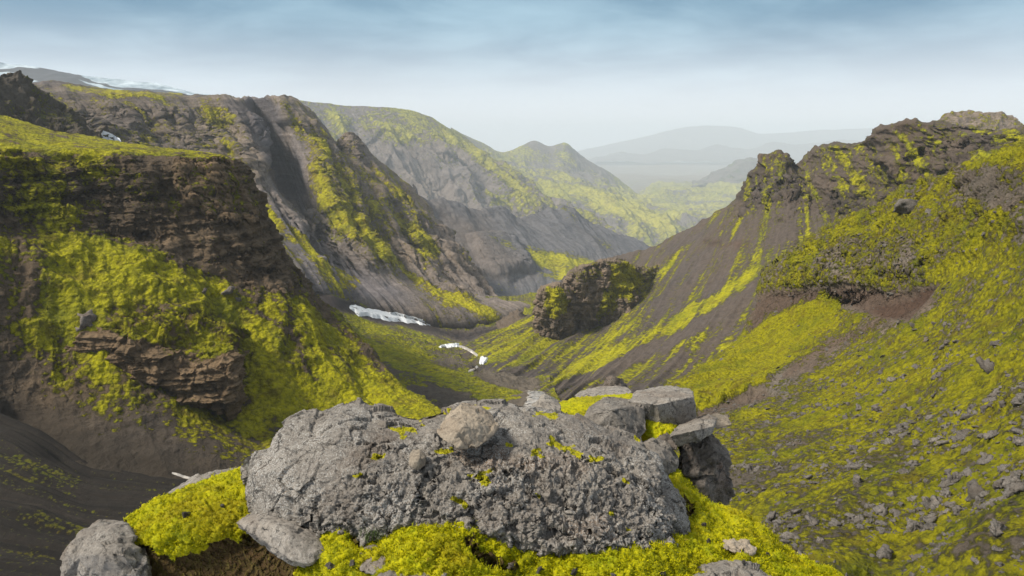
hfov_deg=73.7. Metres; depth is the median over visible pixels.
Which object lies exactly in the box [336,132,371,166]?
rock outcrop
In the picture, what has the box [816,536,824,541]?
rock
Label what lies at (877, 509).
rock
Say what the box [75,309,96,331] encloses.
rock
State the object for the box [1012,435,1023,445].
rock
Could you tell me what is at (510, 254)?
hill
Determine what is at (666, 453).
rock
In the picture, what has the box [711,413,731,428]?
rock
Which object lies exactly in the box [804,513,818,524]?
rock
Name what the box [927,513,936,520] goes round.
rock
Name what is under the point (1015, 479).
rock
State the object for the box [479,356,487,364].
snow patch
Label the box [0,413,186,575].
slope
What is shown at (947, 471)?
rock
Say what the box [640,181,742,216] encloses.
hill
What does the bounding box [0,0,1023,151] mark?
sky
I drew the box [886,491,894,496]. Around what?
rock
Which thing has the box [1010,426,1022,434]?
rock
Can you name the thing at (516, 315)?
rock outcrop
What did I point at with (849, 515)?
rock
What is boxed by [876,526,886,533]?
rock
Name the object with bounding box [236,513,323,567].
rock
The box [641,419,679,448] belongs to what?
moss
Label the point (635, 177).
ground
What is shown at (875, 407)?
rock
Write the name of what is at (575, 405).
moss
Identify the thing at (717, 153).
mountain
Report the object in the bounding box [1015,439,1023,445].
rock
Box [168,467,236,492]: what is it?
rock
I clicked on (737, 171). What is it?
mountain
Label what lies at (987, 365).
rock
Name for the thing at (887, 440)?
rock
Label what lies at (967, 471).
rock
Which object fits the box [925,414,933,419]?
rock
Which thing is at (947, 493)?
rock
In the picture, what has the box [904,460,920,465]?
rock
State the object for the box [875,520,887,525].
rock
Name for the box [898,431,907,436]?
rock
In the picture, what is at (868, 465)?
rock
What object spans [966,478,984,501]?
rock
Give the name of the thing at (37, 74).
mountain
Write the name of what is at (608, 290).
rock outcrop
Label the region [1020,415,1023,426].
rock
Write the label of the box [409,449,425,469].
rock
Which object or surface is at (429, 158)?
hill
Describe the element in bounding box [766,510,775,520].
rock
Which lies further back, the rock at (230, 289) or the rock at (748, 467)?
the rock at (230, 289)
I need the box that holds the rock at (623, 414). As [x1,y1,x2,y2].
[584,397,645,438]
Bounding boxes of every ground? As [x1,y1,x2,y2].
[123,466,838,575]
[315,292,559,405]
[585,157,797,440]
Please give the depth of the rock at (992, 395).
44.84 m
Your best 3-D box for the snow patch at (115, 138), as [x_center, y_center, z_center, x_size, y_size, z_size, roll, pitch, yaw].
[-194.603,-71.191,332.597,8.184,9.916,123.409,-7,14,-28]
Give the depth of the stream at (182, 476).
89.50 m
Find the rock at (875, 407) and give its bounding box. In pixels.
[871,404,881,411]
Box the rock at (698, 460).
[679,434,718,478]
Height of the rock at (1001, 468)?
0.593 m
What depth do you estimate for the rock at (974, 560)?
28.16 m
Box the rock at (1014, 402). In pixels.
[1010,396,1021,406]
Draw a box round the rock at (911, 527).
[903,521,918,534]
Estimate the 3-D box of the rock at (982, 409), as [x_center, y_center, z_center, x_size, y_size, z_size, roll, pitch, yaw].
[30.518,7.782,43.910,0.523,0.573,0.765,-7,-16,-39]
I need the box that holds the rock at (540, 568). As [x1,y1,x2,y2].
[536,566,543,573]
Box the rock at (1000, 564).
[995,562,1004,566]
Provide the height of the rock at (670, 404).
0.322 m
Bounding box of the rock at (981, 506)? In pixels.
[977,503,985,509]
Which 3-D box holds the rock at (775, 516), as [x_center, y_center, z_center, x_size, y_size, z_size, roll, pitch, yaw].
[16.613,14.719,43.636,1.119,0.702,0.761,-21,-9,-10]
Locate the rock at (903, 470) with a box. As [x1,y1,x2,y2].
[896,467,907,473]
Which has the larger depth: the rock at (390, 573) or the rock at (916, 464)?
the rock at (916, 464)
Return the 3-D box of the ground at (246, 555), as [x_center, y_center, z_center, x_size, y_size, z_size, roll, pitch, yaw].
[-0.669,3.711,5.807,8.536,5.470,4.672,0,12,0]
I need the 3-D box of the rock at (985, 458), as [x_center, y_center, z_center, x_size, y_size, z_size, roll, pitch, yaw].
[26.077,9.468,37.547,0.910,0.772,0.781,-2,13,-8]
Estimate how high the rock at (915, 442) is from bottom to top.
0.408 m
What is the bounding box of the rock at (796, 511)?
[791,508,801,513]
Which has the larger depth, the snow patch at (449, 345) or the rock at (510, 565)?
the snow patch at (449, 345)
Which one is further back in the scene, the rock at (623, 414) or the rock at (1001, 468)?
the rock at (1001, 468)
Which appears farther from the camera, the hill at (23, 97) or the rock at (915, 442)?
the hill at (23, 97)
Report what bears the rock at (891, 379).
on the hill at (761, 351)
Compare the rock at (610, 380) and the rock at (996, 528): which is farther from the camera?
the rock at (996, 528)
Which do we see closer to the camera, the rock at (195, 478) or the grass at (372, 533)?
the grass at (372, 533)
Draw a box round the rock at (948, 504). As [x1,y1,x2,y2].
[944,501,955,507]
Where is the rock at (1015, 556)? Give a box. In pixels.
[1010,553,1020,558]
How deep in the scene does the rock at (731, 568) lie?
3.89 m
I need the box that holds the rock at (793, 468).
[791,464,801,470]
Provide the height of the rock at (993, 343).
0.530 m
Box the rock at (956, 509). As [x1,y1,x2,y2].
[952,505,964,514]
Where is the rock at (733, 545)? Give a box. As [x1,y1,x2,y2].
[722,538,756,555]
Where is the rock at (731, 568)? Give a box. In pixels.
[692,560,770,575]
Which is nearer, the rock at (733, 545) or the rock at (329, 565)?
the rock at (329, 565)
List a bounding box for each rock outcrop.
[64,305,250,420]
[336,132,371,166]
[496,309,526,328]
[532,281,579,339]
[563,257,662,329]
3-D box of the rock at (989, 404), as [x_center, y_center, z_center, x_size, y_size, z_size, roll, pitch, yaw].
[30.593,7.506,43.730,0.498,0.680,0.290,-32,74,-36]
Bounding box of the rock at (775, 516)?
[765,511,778,522]
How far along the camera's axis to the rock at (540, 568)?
3.75 m
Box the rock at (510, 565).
[507,563,513,568]
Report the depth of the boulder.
4.24 m
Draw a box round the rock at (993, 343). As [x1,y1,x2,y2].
[989,340,999,345]
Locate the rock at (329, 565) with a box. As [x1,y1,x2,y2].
[325,562,334,568]
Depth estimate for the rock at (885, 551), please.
33.80 m
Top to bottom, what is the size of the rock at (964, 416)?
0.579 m
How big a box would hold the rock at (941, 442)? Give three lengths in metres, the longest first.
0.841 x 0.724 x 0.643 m
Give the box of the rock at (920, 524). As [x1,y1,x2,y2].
[916,521,923,529]
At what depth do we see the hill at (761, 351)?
70.55 m
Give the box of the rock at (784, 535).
[779,531,800,539]
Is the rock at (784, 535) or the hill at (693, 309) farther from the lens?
the hill at (693, 309)
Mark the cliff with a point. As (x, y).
(376, 234)
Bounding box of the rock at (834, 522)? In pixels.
[828,518,841,526]
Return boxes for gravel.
[709,197,1023,575]
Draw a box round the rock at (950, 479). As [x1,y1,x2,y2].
[944,474,954,486]
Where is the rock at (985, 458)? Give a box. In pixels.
[976,452,993,464]
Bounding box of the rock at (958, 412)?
[954,409,961,415]
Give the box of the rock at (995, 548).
[991,545,1003,551]
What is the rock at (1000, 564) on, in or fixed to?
on the hill at (761, 351)
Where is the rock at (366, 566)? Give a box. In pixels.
[360,544,384,574]
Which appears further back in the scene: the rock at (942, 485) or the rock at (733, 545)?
the rock at (942, 485)
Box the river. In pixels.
[606,161,712,162]
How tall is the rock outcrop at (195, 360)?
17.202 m
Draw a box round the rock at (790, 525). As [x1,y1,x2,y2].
[786,523,796,527]
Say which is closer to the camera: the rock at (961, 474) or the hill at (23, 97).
the rock at (961, 474)
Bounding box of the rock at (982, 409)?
[980,405,985,412]
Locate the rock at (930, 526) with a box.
[923,522,937,529]
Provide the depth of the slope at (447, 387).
213.97 m
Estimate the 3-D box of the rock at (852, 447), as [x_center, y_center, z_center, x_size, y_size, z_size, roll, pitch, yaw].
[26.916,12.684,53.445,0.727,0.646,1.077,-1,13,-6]
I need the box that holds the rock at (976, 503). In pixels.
[972,495,979,508]
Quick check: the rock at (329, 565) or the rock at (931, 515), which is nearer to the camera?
the rock at (329, 565)
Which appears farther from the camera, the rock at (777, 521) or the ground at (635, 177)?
the ground at (635, 177)
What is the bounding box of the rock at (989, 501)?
[985,498,997,505]
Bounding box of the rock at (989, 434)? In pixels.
[983,430,998,439]
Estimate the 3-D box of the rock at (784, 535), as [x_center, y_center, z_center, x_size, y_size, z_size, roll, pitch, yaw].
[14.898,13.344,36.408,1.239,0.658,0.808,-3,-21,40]
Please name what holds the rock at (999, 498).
on the hill at (761, 351)
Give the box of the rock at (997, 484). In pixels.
[992,479,1004,489]
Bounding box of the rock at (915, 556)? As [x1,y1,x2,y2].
[909,553,922,558]
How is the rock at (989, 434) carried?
on the hill at (761, 351)
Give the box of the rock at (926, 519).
[923,515,937,522]
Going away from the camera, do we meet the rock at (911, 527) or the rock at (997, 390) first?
the rock at (911, 527)
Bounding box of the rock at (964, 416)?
[959,413,973,420]
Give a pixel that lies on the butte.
(1000, 120)
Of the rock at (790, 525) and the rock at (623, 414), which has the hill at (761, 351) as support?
the rock at (790, 525)
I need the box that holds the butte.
[935,110,1022,129]
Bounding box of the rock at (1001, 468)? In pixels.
[997,463,1010,473]
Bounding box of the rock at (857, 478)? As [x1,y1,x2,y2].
[852,474,861,484]
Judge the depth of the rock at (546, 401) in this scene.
5.69 m
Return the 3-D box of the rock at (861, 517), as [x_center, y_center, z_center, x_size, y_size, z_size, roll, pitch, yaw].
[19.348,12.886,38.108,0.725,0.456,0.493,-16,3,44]
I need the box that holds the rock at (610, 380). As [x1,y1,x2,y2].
[601,375,626,386]
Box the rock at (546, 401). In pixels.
[532,394,560,409]
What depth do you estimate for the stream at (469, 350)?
315.41 m
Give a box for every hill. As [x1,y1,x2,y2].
[0,70,112,138]
[0,115,441,479]
[299,100,621,234]
[412,184,650,295]
[451,128,708,246]
[458,118,1023,401]
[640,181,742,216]
[664,141,1023,575]
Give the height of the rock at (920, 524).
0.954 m
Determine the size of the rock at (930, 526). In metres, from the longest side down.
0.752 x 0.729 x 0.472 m
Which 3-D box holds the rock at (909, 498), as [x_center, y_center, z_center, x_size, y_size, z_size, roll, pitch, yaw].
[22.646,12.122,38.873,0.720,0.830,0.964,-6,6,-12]
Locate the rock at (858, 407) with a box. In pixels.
[855,403,861,411]
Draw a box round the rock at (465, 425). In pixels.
[437,402,499,448]
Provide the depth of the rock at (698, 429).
5.42 m
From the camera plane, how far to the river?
11553.42 m
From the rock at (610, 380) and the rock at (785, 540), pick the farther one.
the rock at (785, 540)
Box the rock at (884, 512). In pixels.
[876,508,887,515]
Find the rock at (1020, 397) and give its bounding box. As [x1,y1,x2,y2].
[1016,393,1023,403]
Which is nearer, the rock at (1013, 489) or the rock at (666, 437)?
the rock at (666, 437)
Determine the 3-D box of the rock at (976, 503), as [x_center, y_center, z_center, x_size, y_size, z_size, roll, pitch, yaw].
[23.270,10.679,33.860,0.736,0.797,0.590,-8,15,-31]
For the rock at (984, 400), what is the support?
on the hill at (761, 351)
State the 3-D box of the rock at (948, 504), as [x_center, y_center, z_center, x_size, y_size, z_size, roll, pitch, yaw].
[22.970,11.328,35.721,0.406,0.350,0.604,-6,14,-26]
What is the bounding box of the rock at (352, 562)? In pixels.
[349,559,354,566]
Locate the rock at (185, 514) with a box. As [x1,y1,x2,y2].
[182,511,190,517]
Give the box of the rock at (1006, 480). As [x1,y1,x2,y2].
[1002,476,1012,487]
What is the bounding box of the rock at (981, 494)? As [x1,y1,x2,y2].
[978,490,989,497]
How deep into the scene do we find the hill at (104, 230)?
120.87 m
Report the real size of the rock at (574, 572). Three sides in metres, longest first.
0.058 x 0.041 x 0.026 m
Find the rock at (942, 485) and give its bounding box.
[939,478,948,487]
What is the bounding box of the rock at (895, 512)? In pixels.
[892,508,900,517]
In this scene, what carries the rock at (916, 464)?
on the hill at (761, 351)
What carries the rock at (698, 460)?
on the ground at (246, 555)
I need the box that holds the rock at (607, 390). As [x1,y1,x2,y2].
[575,385,631,396]
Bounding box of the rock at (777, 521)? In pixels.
[772,519,781,522]
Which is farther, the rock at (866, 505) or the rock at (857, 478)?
the rock at (857, 478)
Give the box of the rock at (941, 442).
[936,440,948,445]
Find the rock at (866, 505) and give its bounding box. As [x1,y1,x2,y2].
[864,503,875,507]
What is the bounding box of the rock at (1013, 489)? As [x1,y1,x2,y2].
[1002,483,1023,497]
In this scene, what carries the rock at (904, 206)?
on the hill at (761, 351)
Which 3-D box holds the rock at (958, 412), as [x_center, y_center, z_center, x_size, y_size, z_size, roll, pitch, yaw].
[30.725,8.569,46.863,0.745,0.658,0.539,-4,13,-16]
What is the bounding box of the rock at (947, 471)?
[944,468,951,474]
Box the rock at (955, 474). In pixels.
[952,471,959,478]
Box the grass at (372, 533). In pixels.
[348,527,386,542]
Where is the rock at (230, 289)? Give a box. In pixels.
[221,286,234,294]
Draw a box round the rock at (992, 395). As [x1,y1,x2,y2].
[987,393,997,397]
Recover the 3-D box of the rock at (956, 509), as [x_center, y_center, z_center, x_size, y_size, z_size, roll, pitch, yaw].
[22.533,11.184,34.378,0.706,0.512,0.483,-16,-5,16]
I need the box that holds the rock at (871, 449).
[867,447,877,453]
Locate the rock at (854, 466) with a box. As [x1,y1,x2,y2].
[849,462,861,469]
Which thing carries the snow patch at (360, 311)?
on the ground at (424, 341)
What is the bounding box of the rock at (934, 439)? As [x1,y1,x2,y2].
[928,435,943,444]
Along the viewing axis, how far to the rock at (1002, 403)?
42.39 m
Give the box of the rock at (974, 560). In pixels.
[970,556,978,564]
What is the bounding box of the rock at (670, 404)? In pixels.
[628,385,695,424]
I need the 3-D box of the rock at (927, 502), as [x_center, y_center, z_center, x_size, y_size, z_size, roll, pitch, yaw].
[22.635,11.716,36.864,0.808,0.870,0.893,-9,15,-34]
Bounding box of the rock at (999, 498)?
[996,495,1006,500]
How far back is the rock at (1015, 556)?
26.91 m
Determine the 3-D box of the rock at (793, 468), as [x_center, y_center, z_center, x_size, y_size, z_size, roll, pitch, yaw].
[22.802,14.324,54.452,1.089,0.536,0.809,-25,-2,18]
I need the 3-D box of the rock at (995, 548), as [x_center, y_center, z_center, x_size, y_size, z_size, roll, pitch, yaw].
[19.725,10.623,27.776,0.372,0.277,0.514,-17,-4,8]
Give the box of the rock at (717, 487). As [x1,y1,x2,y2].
[678,436,735,505]
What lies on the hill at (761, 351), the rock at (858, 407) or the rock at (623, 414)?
the rock at (858, 407)
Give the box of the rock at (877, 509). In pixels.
[872,503,884,513]
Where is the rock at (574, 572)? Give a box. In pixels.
[571,568,577,575]
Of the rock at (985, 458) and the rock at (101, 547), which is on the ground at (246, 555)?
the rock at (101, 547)
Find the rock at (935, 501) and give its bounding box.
[930,495,940,507]
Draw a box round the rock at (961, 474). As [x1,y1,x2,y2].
[956,471,963,478]
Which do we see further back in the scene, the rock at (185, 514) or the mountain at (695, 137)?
the mountain at (695, 137)
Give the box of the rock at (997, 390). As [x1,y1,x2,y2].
[992,388,1001,393]
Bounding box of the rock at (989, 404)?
[984,401,992,408]
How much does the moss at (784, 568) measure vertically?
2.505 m
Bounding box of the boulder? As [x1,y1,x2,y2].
[240,397,690,556]
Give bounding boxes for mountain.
[0,62,209,94]
[577,123,1023,156]
[589,139,861,163]
[691,157,757,186]
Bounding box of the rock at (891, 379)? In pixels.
[887,376,898,381]
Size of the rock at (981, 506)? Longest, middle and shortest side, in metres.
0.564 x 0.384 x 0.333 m
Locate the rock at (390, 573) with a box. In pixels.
[378,570,446,575]
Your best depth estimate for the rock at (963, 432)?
43.06 m
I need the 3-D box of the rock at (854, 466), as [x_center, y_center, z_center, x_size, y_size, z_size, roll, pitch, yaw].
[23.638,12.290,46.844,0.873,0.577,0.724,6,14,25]
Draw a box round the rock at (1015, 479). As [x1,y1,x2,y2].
[1009,476,1021,483]
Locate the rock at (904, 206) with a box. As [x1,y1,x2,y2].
[893,199,918,213]
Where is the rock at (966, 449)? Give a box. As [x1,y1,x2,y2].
[960,444,972,454]
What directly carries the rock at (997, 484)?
on the hill at (761, 351)
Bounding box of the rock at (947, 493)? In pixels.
[942,489,951,496]
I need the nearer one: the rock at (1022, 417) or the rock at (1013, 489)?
the rock at (1013, 489)
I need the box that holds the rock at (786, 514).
[782,512,792,518]
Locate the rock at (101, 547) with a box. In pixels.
[60,519,151,575]
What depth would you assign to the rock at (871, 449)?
49.94 m
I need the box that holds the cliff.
[33,80,530,328]
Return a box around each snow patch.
[101,131,120,141]
[349,305,429,325]
[439,343,458,347]
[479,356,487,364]
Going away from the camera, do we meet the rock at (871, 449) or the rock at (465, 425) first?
the rock at (465, 425)
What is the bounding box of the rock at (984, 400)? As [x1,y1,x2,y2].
[982,397,992,402]
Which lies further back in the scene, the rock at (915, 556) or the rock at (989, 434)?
the rock at (989, 434)
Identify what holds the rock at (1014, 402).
on the hill at (761, 351)
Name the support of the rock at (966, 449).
on the hill at (761, 351)
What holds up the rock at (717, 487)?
on the ground at (246, 555)
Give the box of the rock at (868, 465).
[863,463,872,467]
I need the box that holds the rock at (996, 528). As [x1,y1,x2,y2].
[988,518,1007,536]
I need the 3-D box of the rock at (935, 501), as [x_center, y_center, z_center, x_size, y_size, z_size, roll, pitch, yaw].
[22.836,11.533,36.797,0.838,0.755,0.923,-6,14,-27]
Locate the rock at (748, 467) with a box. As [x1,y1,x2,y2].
[745,464,751,471]
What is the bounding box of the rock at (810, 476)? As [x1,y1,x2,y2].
[804,474,812,478]
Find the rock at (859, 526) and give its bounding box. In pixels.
[856,523,864,528]
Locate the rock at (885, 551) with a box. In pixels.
[876,544,893,558]
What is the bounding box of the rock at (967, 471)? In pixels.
[963,467,973,476]
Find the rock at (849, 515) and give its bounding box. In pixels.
[844,512,854,518]
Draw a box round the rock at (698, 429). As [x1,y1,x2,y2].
[670,414,716,446]
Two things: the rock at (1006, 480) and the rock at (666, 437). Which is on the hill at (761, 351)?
the rock at (1006, 480)
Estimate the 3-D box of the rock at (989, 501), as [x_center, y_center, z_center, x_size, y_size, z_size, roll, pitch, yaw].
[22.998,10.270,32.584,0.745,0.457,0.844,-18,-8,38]
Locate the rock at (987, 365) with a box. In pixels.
[976,356,994,373]
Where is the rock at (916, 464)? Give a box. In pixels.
[910,462,920,466]
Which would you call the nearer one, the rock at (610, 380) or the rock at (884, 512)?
the rock at (610, 380)
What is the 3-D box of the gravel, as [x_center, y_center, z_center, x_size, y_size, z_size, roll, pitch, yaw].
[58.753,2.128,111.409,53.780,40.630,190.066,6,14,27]
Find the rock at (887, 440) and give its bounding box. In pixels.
[884,438,893,443]
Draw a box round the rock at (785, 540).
[781,538,791,542]
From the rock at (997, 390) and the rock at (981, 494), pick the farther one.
the rock at (997, 390)
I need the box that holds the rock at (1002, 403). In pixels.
[998,400,1005,407]
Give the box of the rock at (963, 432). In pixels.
[956,428,971,435]
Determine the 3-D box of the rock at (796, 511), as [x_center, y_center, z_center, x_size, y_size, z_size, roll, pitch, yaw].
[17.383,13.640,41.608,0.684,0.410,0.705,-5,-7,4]
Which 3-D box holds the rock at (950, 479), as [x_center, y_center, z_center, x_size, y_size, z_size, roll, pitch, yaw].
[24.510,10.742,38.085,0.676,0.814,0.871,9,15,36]
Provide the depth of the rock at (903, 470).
42.22 m
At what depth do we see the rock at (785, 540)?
35.70 m
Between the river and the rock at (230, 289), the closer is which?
the rock at (230, 289)
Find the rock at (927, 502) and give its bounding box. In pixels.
[923,496,935,510]
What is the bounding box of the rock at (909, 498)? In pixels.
[907,495,917,500]
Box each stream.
[172,472,189,478]
[459,345,477,356]
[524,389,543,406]
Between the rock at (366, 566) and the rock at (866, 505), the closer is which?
the rock at (366, 566)
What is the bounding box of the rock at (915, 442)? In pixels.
[912,439,920,445]
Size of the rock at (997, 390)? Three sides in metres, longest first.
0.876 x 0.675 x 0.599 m
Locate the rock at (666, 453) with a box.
[643,437,678,474]
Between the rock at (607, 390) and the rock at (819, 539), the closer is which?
the rock at (607, 390)
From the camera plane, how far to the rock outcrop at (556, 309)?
328.32 m
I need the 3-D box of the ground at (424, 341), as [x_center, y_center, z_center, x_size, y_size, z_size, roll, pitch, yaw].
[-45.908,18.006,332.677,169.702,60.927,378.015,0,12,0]
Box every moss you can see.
[123,466,842,575]
[559,393,632,415]
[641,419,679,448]
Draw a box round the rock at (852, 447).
[848,445,858,449]
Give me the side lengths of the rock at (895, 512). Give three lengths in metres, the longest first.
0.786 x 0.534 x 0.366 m
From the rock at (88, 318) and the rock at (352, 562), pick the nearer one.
the rock at (352, 562)
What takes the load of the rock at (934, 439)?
on the hill at (761, 351)
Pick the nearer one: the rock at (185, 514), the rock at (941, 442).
the rock at (185, 514)
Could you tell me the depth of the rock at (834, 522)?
37.90 m
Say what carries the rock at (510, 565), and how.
on the ground at (246, 555)
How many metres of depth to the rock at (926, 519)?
35.48 m
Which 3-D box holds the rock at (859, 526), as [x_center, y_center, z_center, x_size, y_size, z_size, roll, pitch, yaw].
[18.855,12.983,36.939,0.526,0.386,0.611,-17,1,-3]
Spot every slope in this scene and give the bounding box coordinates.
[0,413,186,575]
[352,327,521,408]
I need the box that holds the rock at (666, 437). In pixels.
[658,432,677,449]
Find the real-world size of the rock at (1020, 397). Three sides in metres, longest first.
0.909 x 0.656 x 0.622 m
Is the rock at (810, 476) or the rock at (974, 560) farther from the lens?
the rock at (810, 476)
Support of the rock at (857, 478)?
on the hill at (761, 351)
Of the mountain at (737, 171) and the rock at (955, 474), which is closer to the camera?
the rock at (955, 474)
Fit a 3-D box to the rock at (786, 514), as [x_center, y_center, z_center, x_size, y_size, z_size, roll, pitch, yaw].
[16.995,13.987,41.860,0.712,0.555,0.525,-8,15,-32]
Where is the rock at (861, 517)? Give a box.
[851,514,864,520]

